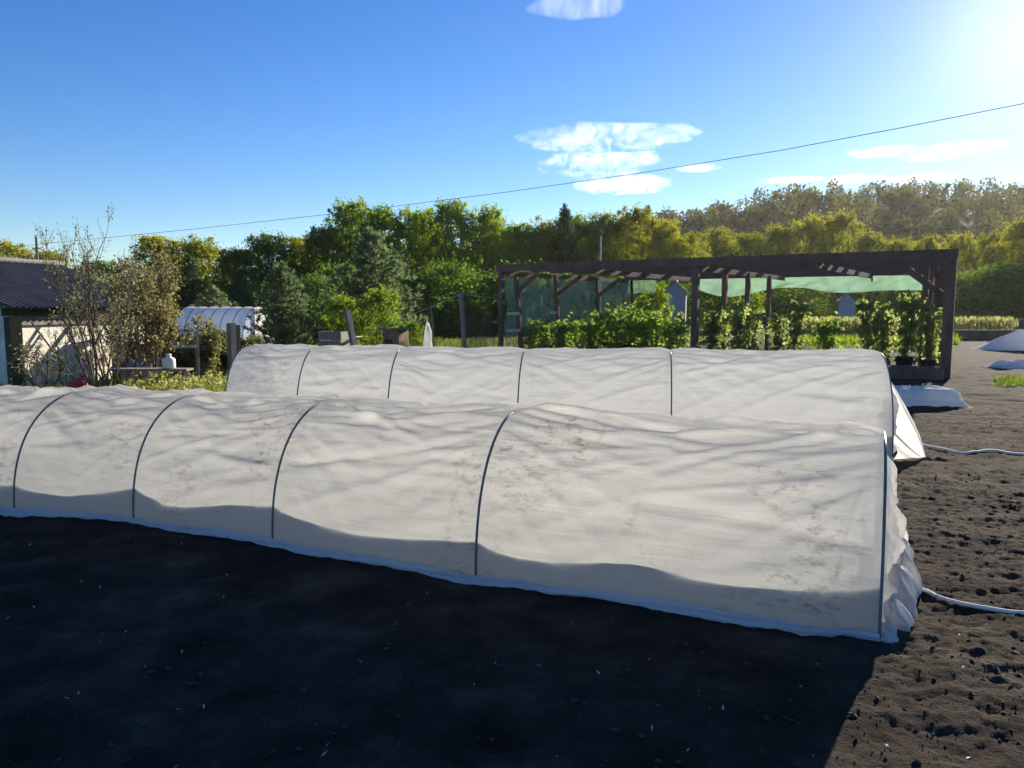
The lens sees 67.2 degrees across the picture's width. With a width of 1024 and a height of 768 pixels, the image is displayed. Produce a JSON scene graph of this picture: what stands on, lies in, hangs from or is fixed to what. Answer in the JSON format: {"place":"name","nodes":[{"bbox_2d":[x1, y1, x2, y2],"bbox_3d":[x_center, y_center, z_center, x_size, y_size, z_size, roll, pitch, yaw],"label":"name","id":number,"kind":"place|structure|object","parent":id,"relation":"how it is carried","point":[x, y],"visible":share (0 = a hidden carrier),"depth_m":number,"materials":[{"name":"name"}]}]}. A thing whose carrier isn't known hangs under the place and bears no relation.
{"place":"outdoors","nodes":[
{"label":"outdoors","id":0,"kind":"place"},
{"bbox_2d":[0,208,1023,767],"bbox_3d":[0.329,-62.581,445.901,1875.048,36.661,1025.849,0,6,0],"label":"ground","id":1,"kind":"structure","parent":0,"point":[478,702],"depth_m":3.35,"materials":[{"name":"black soil"}]},
{"bbox_2d":[0,238,43,307],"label":"broadleaf tree","id":2,"kind":"object","parent":1,"relation":"on","point":[10,250],"visible":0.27,"depth_m":93.34,"materials":[{"name":"green plant"}]},
{"bbox_2d":[7,333,83,386],"bbox_3d":[-7.967,-0.315,12.891,1.188,1.214,0.956,2,6,21],"label":"shrub","id":3,"kind":"object","parent":1,"relation":"on","point":[40,366],"visible":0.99,"depth_m":12.95,"materials":[{"name":"plant"}]},
{"bbox_2d":[0,257,153,387],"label":"garden shed","id":4,"kind":"structure","parent":1,"relation":"on","point":[22,288],"depth_m":14.35,"materials":[{"name":"paint"}]},
{"bbox_2d":[33,202,157,386],"bbox_3d":[-6.191,-1.120,11.518,1.551,3.097,1.920,-4,7,-32],"label":"fruit tree","id":5,"kind":"object","parent":1,"relation":"on","point":[90,325],"visible":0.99,"depth_m":11.45,"materials":[{"name":"brown plant"}]},
{"bbox_2d":[65,236,210,378],"bbox_3d":[-6.610,-1.206,13.603,2.131,2.846,2.067,0,6,0],"label":"fruit tree","id":6,"kind":"object","parent":1,"relation":"on","point":[162,322],"visible":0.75,"depth_m":13.41,"materials":[{"name":"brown plant"}]},
{"bbox_2d":[118,234,198,315],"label":"broadleaf tree","id":7,"kind":"object","parent":1,"relation":"on","point":[147,240],"visible":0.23,"depth_m":48.71,"materials":[{"name":"green plant"}]},
{"bbox_2d":[134,322,200,379],"bbox_3d":[-6.832,-0.523,15.264,1.267,1.425,0.106,0,6,0],"label":"rail fence","id":8,"kind":"object","parent":1,"relation":"on","point":[196,347],"visible":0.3,"depth_m":15.22,"materials":[{"name":"grey wood"}]},
{"bbox_2d":[117,373,226,391],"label":"flower bed leaves","id":9,"kind":"object","parent":1,"relation":"on","point":[167,387],"visible":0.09,"depth_m":12.46,"materials":[{"name":"green plant"}]},
{"bbox_2d":[120,370,226,391],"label":"flower heads","id":10,"kind":"object","parent":9,"relation":"on","point":[180,377],"visible":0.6,"depth_m":12.15,"materials":[{"name":"plant"}]},
{"bbox_2d":[170,254,209,317],"bbox_3d":[-14.780,-3.939,35.768,2.890,4.190,2.635,-1,6,-8],"label":"spruce tree","id":11,"kind":"object","parent":1,"relation":"on","point":[193,292],"visible":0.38,"depth_m":35.50,"materials":[{"name":"green plant"}]},
{"bbox_2d":[151,234,232,313],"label":"broadleaf tree","id":12,"kind":"object","parent":1,"relation":"on","point":[197,250],"visible":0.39,"depth_m":48.45,"materials":[{"name":"green plant"}]},
{"bbox_2d":[169,320,226,378],"bbox_3d":[-6.567,-0.667,15.821,1.416,1.318,0.767,1,6,14],"label":"shrub","id":13,"kind":"object","parent":1,"relation":"on","point":[210,346],"visible":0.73,"depth_m":15.67,"materials":[{"name":"green plant"}]},
{"bbox_2d":[188,285,238,306],"bbox_3d":[-11.930,-2.705,30.844,2.529,2.581,2.605,-2,6,-15],"label":"pine tree","id":14,"kind":"object","parent":1,"relation":"on","point":[212,298],"visible":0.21,"depth_m":30.63,"materials":[{"name":"plant"}]},
{"bbox_2d":[191,312,250,373],"bbox_3d":[-6.422,-0.859,16.920,1.292,1.469,1.407,0,6,0],"label":"shrub","id":15,"kind":"object","parent":1,"relation":"on","point":[223,357],"visible":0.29,"depth_m":16.65,"materials":[{"name":"green plant"}]},
{"bbox_2d":[173,307,273,344],"bbox_3d":[-9.809,-1.907,26.436,2.897,1.497,2.023,2,6,18],"label":"film greenhouse","id":16,"kind":"object","parent":1,"relation":"on","point":[222,316],"visible":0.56,"depth_m":25.72,"materials":[{"name":"grey plastic"}]},
{"bbox_2d":[226,323,236,371],"bbox_3d":[-5.604,-0.474,15.432,0.130,1.493,0.130,4,7,32],"label":"fence post","id":17,"kind":"object","parent":1,"relation":"on","point":[231,341],"visible":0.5,"depth_m":15.35,"materials":[{"name":"grey wood"}]},
{"bbox_2d":[201,246,274,306],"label":"broadleaf tree","id":18,"kind":"object","parent":1,"relation":"on","point":[232,258],"visible":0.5,"depth_m":46.00,"materials":[{"name":"green plant"}]},
{"bbox_2d":[224,265,260,307],"bbox_3d":[-13.819,-4.228,39.880,2.690,3.889,2.950,-3,7,-29],"label":"spruce tree","id":19,"kind":"object","parent":1,"relation":"on","point":[244,273],"visible":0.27,"depth_m":39.50,"materials":[{"name":"green plant"}]},
{"bbox_2d":[227,230,307,308],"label":"broadleaf tree","id":20,"kind":"object","parent":1,"relation":"on","point":[265,248],"visible":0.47,"depth_m":47.82,"materials":[{"name":"green plant"}]},
{"bbox_2d":[227,278,311,320],"bbox_3d":[-12.284,-3.636,38.104,4.791,3.049,4.305,2,6,17],"label":"shrub","id":21,"kind":"object","parent":1,"relation":"on","point":[251,296],"visible":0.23,"depth_m":37.12,"materials":[{"name":"green plant"}]},
{"bbox_2d":[241,260,326,344],"bbox_3d":[-6.379,-1.941,21.444,2.136,3.029,2.201,-5,8,-40],"label":"pine tree","id":22,"kind":"object","parent":1,"relation":"on","point":[286,297],"visible":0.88,"depth_m":21.19,"materials":[{"name":"green plant"}]},
{"bbox_2d":[274,234,325,321],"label":"broadleaf tree","id":23,"kind":"object","parent":1,"relation":"on","point":[296,242],"visible":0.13,"depth_m":50.77,"materials":[{"name":"green plant"}]},
{"bbox_2d":[269,270,360,337],"bbox_3d":[-8.978,-3.594,36.039,4.685,3.443,4.714,-3,7,-30],"label":"shrub","id":24,"kind":"object","parent":1,"relation":"on","point":[309,284],"visible":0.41,"depth_m":35.27,"materials":[{"name":"green plant"}]},
{"bbox_2d":[290,224,357,313],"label":"broadleaf tree","id":25,"kind":"object","parent":1,"relation":"on","point":[316,238],"visible":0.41,"depth_m":48.70,"materials":[{"name":"green plant"}]},
{"bbox_2d":[298,256,377,331],"bbox_3d":[-8.674,-4.407,40.006,5.096,4.412,5.672,-3,7,-30],"label":"shrub","id":26,"kind":"object","parent":1,"relation":"on","point":[332,269],"visible":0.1,"depth_m":39.06,"materials":[{"name":"green plant"}]},
{"bbox_2d":[318,331,362,345],"bbox_3d":[-4.330,-0.927,19.915,1.095,0.867,0.830,2,6,15],"label":"plank box","id":27,"kind":"object","parent":1,"relation":"on","point":[325,338],"visible":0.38,"depth_m":19.60,"materials":[{"name":"grey wood"}]},
{"bbox_2d":[321,291,372,344],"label":"shrub","id":28,"kind":"object","parent":1,"relation":"on","point":[341,303],"visible":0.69,"depth_m":22.19,"materials":[{"name":"green plant"}]},
{"bbox_2d":[318,195,387,312],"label":"broadleaf tree","id":29,"kind":"object","parent":1,"relation":"on","point":[346,221],"visible":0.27,"depth_m":50.36,"materials":[{"name":"green plant"}]},
{"bbox_2d":[313,226,429,344],"bbox_3d":[-4.822,-3.181,26.800,3.950,4.660,3.834,0,6,5],"label":"pine tree","id":30,"kind":"object","parent":1,"relation":"on","point":[369,243],"visible":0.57,"depth_m":26.43,"materials":[{"name":"green plant"}]},
{"bbox_2d":[353,280,404,344],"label":"shrub","id":31,"kind":"object","parent":1,"relation":"on","point":[379,297],"visible":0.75,"depth_m":22.15,"materials":[{"name":"green plant"}]},
{"bbox_2d":[349,201,424,323],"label":"broadleaf tree","id":32,"kind":"object","parent":1,"relation":"on","point":[387,219],"visible":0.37,"depth_m":49.67,"materials":[{"name":"green plant"}]},
{"bbox_2d":[378,327,412,346],"bbox_3d":[-2.863,-0.901,19.007,0.620,1.012,0.580,3,6,25],"label":"nest box","id":33,"kind":"object","parent":1,"relation":"on","point":[397,336],"visible":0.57,"depth_m":18.79,"materials":[{"name":"brown wood"}]},
{"bbox_2d":[387,204,454,322],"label":"broadleaf tree","id":34,"kind":"object","parent":1,"relation":"on","point":[417,225],"visible":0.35,"depth_m":51.52,"materials":[{"name":"green plant"}]},
{"bbox_2d":[389,265,489,337],"bbox_3d":[-4.273,-3.887,37.556,5.135,3.774,5.168,-5,8,-41],"label":"shrub","id":35,"kind":"object","parent":1,"relation":"on","point":[438,316],"visible":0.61,"depth_m":37.27,"materials":[{"name":"green plant"}]},
{"bbox_2d":[414,198,485,321],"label":"broadleaf tree","id":36,"kind":"object","parent":1,"relation":"on","point":[447,212],"visible":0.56,"depth_m":50.72,"materials":[{"name":"green plant"}]},
{"bbox_2d":[410,256,507,335],"bbox_3d":[-2.796,-4.451,39.898,5.246,4.541,5.838,-1,6,-6],"label":"shrub","id":37,"kind":"object","parent":1,"relation":"on","point":[451,272],"visible":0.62,"depth_m":39.04,"materials":[{"name":"green plant"}]},
{"bbox_2d":[0,384,922,642],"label":"garden tunnel","id":38,"kind":"structure","parent":1,"relation":"on","point":[797,527],"depth_m":4.38,"materials":[{"name":"fabric"}]},
{"bbox_2d":[0,324,961,388],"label":"grass","id":39,"kind":"structure","parent":1,"relation":"on","point":[225,373],"depth_m":27.41,"materials":[{"name":"plant"}]},
{"bbox_2d":[455,201,519,321],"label":"broadleaf tree","id":40,"kind":"object","parent":1,"relation":"on","point":[490,221],"visible":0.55,"depth_m":52.43,"materials":[{"name":"green plant"}]},
{"bbox_2d":[442,269,541,333],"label":"shrub","id":41,"kind":"object","parent":1,"relation":"on","point":[492,280],"visible":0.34,"depth_m":41.09,"materials":[{"name":"green plant"}]},
{"bbox_2d":[0,400,1023,767],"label":"soil clods","id":42,"kind":"object","parent":1,"relation":"on","point":[376,750],"visible":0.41,"depth_m":3.18,"materials":[{"name":"soil"}]},
{"bbox_2d":[3,103,1023,247],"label":"overhead cable","id":43,"kind":"object","parent":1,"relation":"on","point":[601,178],"visible":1,"depth_m":32.80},
{"bbox_2d":[465,257,570,332],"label":"shrub","id":44,"kind":"object","parent":1,"relation":"on","point":[542,284],"visible":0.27,"depth_m":42.78,"materials":[{"name":"green plant"}]},
{"bbox_2d":[496,220,547,321],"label":"broadleaf tree","id":45,"kind":"object","parent":1,"relation":"on","point":[523,236],"visible":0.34,"depth_m":54.83,"materials":[{"name":"green plant"}]},
{"bbox_2d":[532,315,557,347],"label":"potted plant","id":46,"kind":"object","parent":1,"relation":"on","point":[545,337],"visible":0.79,"depth_m":22.77,"materials":[{"name":"green plant"}]},
{"bbox_2d":[516,214,592,320],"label":"broadleaf tree","id":47,"kind":"object","parent":1,"relation":"on","point":[549,233],"visible":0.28,"depth_m":55.92,"materials":[{"name":"green plant"}]},
{"bbox_2d":[506,272,606,330],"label":"shrub","id":48,"kind":"object","parent":1,"relation":"on","point":[564,282],"visible":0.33,"depth_m":45.07,"materials":[{"name":"green plant"}]},
{"bbox_2d":[543,315,578,347],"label":"potted plant","id":49,"kind":"object","parent":1,"relation":"on","point":[560,328],"visible":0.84,"depth_m":21.45,"materials":[{"name":"green plant"}]},
{"bbox_2d":[547,202,590,323],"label":"spruce tree","id":50,"kind":"object","parent":1,"relation":"on","point":[564,215],"visible":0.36,"depth_m":55.91,"materials":[{"name":"green plant"}]},
{"bbox_2d":[225,344,924,459],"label":"garden tunnel","id":51,"kind":"structure","parent":1,"relation":"on","point":[850,385],"depth_m":8.29,"materials":[{"name":"fabric"}]},
{"bbox_2d":[542,210,614,296],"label":"broadleaf tree","id":52,"kind":"object","parent":1,"relation":"on","point":[579,225],"visible":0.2,"depth_m":60.14,"materials":[{"name":"green plant"}]},
{"bbox_2d":[550,259,629,327],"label":"shrub","id":53,"kind":"object","parent":1,"relation":"on","point":[587,283],"visible":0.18,"depth_m":46.81,"materials":[{"name":"green plant"}]},
{"bbox_2d":[575,309,606,348],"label":"potted plant","id":54,"kind":"object","parent":1,"relation":"on","point":[590,329],"visible":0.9,"depth_m":21.07,"materials":[{"name":"green plant"}]},
{"bbox_2d":[580,303,624,348],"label":"potted plant","id":55,"kind":"object","parent":1,"relation":"on","point":[602,334],"visible":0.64,"depth_m":21.98,"materials":[{"name":"green plant"}]},
{"bbox_2d":[574,208,639,311],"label":"broadleaf tree","id":56,"kind":"object","parent":1,"relation":"on","point":[609,229],"visible":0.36,"depth_m":61.26,"materials":[{"name":"green plant"}]},
{"bbox_2d":[599,302,636,348],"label":"potted plant","id":57,"kind":"object","parent":1,"relation":"on","point":[617,330],"visible":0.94,"depth_m":20.74,"materials":[{"name":"green plant"}]},
{"bbox_2d":[613,299,650,347],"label":"potted plant","id":58,"kind":"object","parent":1,"relation":"on","point":[630,335],"visible":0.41,"depth_m":21.22,"materials":[{"name":"green plant"}]},
{"bbox_2d":[604,201,678,296],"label":"broadleaf tree","id":59,"kind":"object","parent":1,"relation":"on","point":[639,215],"visible":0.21,"depth_m":64.07,"materials":[{"name":"green plant"}]},
{"bbox_2d":[627,298,663,347],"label":"potted plant","id":60,"kind":"object","parent":1,"relation":"on","point":[643,327],"visible":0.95,"depth_m":20.18,"materials":[{"name":"green plant"}]},
{"bbox_2d":[635,282,677,339],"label":"shrub","id":61,"kind":"object","parent":1,"relation":"on","point":[659,295],"visible":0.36,"depth_m":29.70,"materials":[{"name":"green plant"}]},
{"bbox_2d":[632,215,697,316],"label":"broadleaf tree","id":62,"kind":"object","parent":1,"relation":"on","point":[662,234],"visible":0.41,"depth_m":62.36,"materials":[{"name":"green plant"}]},
{"bbox_2d":[652,308,687,349],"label":"potted plant","id":63,"kind":"object","parent":1,"relation":"on","point":[669,332],"visible":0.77,"depth_m":19.68,"materials":[{"name":"green plant"}]},
{"bbox_2d":[663,280,689,341],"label":"outhouse","id":64,"kind":"structure","parent":1,"relation":"on","point":[676,291],"depth_m":32.29,"materials":[{"name":"grey wood"}]},
{"bbox_2d":[667,229,710,321],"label":"broadleaf tree","id":65,"kind":"object","parent":1,"relation":"on","point":[695,243],"visible":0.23,"depth_m":64.65,"materials":[{"name":"green plant"}]},
{"bbox_2d":[678,282,743,330],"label":"shrub","id":66,"kind":"object","parent":1,"relation":"on","point":[701,300],"visible":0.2,"depth_m":45.43,"materials":[{"name":"green plant"}]},
{"bbox_2d":[698,300,728,349],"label":"potted plant","id":67,"kind":"object","parent":1,"relation":"on","point":[715,327],"visible":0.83,"depth_m":19.34,"materials":[{"name":"green plant"}]},
{"bbox_2d":[406,174,1023,298],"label":"hillside wood","id":68,"kind":"object","parent":1,"relation":"on","point":[914,206],"visible":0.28,"depth_m":192.11,"materials":[{"name":"green plant"}]},
{"bbox_2d":[694,226,745,312],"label":"broadleaf tree","id":69,"kind":"object","parent":1,"relation":"on","point":[717,242],"visible":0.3,"depth_m":76.27,"materials":[{"name":"green plant"}]},
{"bbox_2d":[496,249,958,378],"bbox_3d":[6.723,-2.093,23.066,11.878,2.976,9.371,4,7,33],"label":"timber frame","id":70,"kind":"object","parent":1,"relation":"on","point":[917,264],"visible":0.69,"depth_m":20.60,"materials":[{"name":"wood"}]},
{"bbox_2d":[627,280,655,293],"bbox_3d":[4.901,-3.687,29.367,1.250,0.530,0.050,4,7,32],"label":"shade net","id":71,"kind":"object","parent":70,"relation":"hanging from","point":[642,286],"visible":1,"depth_m":29.32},
{"bbox_2d":[700,275,922,296],"bbox_3d":[9.750,-3.282,25.971,7.398,0.641,0.157,4,7,36],"label":"shade net","id":72,"kind":"object","parent":70,"relation":"hanging from","point":[835,284],"visible":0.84,"depth_m":25.51,"materials":[{"name":"fabric"}]},
{"bbox_2d":[707,278,765,328],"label":"shrub","id":73,"kind":"object","parent":1,"relation":"on","point":[758,298],"visible":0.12,"depth_m":46.30,"materials":[{"name":"green plant"}]},
{"bbox_2d":[721,300,752,349],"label":"potted plant","id":74,"kind":"object","parent":1,"relation":"on","point":[739,342],"visible":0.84,"depth_m":18.98,"materials":[{"name":"green plant"}]},
{"bbox_2d":[725,230,774,308],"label":"broadleaf tree","id":75,"kind":"object","parent":1,"relation":"on","point":[744,240],"visible":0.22,"depth_m":80.10,"materials":[{"name":"green plant"}]},
{"bbox_2d":[731,303,768,350],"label":"potted plant","id":76,"kind":"object","parent":1,"relation":"on","point":[755,324],"visible":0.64,"depth_m":19.74,"materials":[{"name":"green plant"}]},
{"bbox_2d":[727,287,809,324],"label":"shrub","id":77,"kind":"object","parent":1,"relation":"on","point":[783,303],"visible":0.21,"depth_m":58.70,"materials":[{"name":"green plant"}]},
{"bbox_2d":[767,307,789,350],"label":"potted plant","id":78,"kind":"object","parent":1,"relation":"on","point":[778,329],"visible":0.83,"depth_m":19.75,"materials":[{"name":"green plant"}]},
{"bbox_2d":[756,221,810,314],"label":"broadleaf tree","id":79,"kind":"object","parent":1,"relation":"on","point":[781,235],"visible":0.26,"depth_m":81.74,"materials":[{"name":"green plant"}]},
{"bbox_2d":[758,287,835,320],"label":"shrub","id":80,"kind":"object","parent":1,"relation":"on","point":[805,292],"visible":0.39,"depth_m":61.01,"materials":[{"name":"green plant"}]},
{"bbox_2d":[780,299,814,349],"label":"potted plant","id":81,"kind":"object","parent":1,"relation":"on","point":[794,333],"visible":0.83,"depth_m":18.05,"materials":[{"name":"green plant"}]},
{"bbox_2d":[775,212,844,318],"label":"broadleaf tree","id":82,"kind":"object","parent":1,"relation":"on","point":[810,227],"visible":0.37,"depth_m":83.51,"materials":[{"name":"green plant"}]},
{"bbox_2d":[806,311,849,349],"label":"potted plant","id":83,"kind":"object","parent":1,"relation":"on","point":[828,340],"visible":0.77,"depth_m":17.78,"materials":[{"name":"green plant"}]},
{"bbox_2d":[808,207,878,317],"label":"broadleaf tree","id":84,"kind":"object","parent":1,"relation":"on","point":[842,222],"visible":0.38,"depth_m":83.75,"materials":[{"name":"green plant"}]},
{"bbox_2d":[835,293,855,319],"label":"outhouse","id":85,"kind":"structure","parent":1,"relation":"on","point":[846,304],"depth_m":61.11,"materials":[{"name":"grey wood"}]},
{"bbox_2d":[847,296,894,356],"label":"potted plant","id":86,"kind":"object","parent":1,"relation":"on","point":[864,325],"visible":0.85,"depth_m":17.27,"materials":[{"name":"green plant"}]},
{"bbox_2d":[870,300,898,364],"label":"potted plant","id":87,"kind":"object","parent":1,"relation":"on","point":[885,333],"visible":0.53,"depth_m":17.64,"materials":[{"name":"green plant"}]},
{"bbox_2d":[854,290,919,316],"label":"shrub","id":88,"kind":"object","parent":1,"relation":"on","point":[873,296],"visible":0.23,"depth_m":65.33,"materials":[{"name":"green plant"}]},
{"bbox_2d":[874,235,913,317],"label":"broadleaf tree","id":89,"kind":"object","parent":1,"relation":"on","point":[897,245],"visible":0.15,"depth_m":82.28,"materials":[{"name":"green plant"}]},
{"bbox_2d":[881,289,924,365],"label":"potted plant","id":90,"kind":"object","parent":1,"relation":"on","point":[907,325],"visible":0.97,"depth_m":16.83,"materials":[{"name":"green plant"}]},
{"bbox_2d":[800,329,1015,338],"bbox_3d":[18.464,-2.316,35.951,9.685,0.430,1.450,0,6,0],"label":"raised bed","id":91,"kind":"object","parent":1,"relation":"on","point":[979,334],"visible":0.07,"depth_m":35.22,"materials":[{"name":"soil"}]},
{"bbox_2d":[803,315,1018,329],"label":"bed plants","id":92,"kind":"object","parent":91,"relation":"in","point":[983,323],"visible":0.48,"depth_m":35.46,"materials":[{"name":"plant"}]},
{"bbox_2d":[888,365,944,379],"bbox_3d":[8.441,-0.244,16.294,1.228,0.260,0.480,4,7,32],"label":"plant trough","id":93,"kind":"object","parent":1,"relation":"on","point":[916,372],"visible":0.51,"depth_m":16.06,"materials":[{"name":"wood"}]},
{"bbox_2d":[912,297,942,365],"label":"potted plant","id":94,"kind":"object","parent":1,"relation":"on","point":[930,359],"visible":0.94,"depth_m":16.43,"materials":[{"name":"green plant"}]},
{"bbox_2d":[894,385,970,407],"bbox_3d":[5.710,0.165,11.981,2.525,0.318,0.810,0,6,0],"label":"covered bed","id":95,"kind":"object","parent":1,"relation":"on","point":[930,395],"visible":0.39,"depth_m":11.72,"materials":[{"name":"fabric"}]},
{"bbox_2d":[941,230,987,318],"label":"broadleaf tree","id":96,"kind":"object","parent":1,"relation":"on","point":[962,245],"visible":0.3,"depth_m":76.34,"materials":[{"name":"green plant"}]},
{"bbox_2d":[922,587,1023,614],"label":"hose","id":97,"kind":"object","parent":1,"relation":"on","point":[967,604],"visible":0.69,"depth_m":3.92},
{"bbox_2d":[933,268,1013,317],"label":"shrub","id":98,"kind":"object","parent":1,"relation":"on","point":[964,279],"visible":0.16,"depth_m":60.51,"materials":[{"name":"green plant"}]},
{"bbox_2d":[954,256,1023,318],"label":"shrub","id":99,"kind":"object","parent":1,"relation":"on","point":[986,275],"visible":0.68,"depth_m":57.06,"materials":[{"name":"green plant"}]},
{"bbox_2d":[956,262,1023,318],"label":"shrub","id":100,"kind":"object","parent":1,"relation":"on","point":[1010,305],"visible":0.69,"depth_m":55.34,"materials":[{"name":"green plant"}]},
{"bbox_2d":[959,228,1021,316],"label":"broadleaf tree","id":101,"kind":"object","parent":1,"relation":"on","point":[984,242],"visible":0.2,"depth_m":72.91,"materials":[{"name":"green plant"}]},
{"bbox_2d":[970,329,1023,350],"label":"covered bed","id":102,"kind":"object","parent":1,"relation":"on","point":[1013,341],"visible":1,"depth_m":26.23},
{"bbox_2d":[980,216,1023,315],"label":"broadleaf tree","id":103,"kind":"object","parent":1,"relation":"on","point":[1015,236],"visible":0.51,"depth_m":66.94,"materials":[{"name":"green plant"}]},
{"bbox_2d":[0,0,1023,299],"label":"sky","id":104,"kind":"structure","parent":0,"point":[183,115],"materials":[{"name":"blue"}]},
{"bbox_2d":[787,331,963,344],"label":"lawn","id":105,"kind":"structure","parent":0,"point":[850,339],"depth_m":30.79,"materials":[{"name":"green plant"}]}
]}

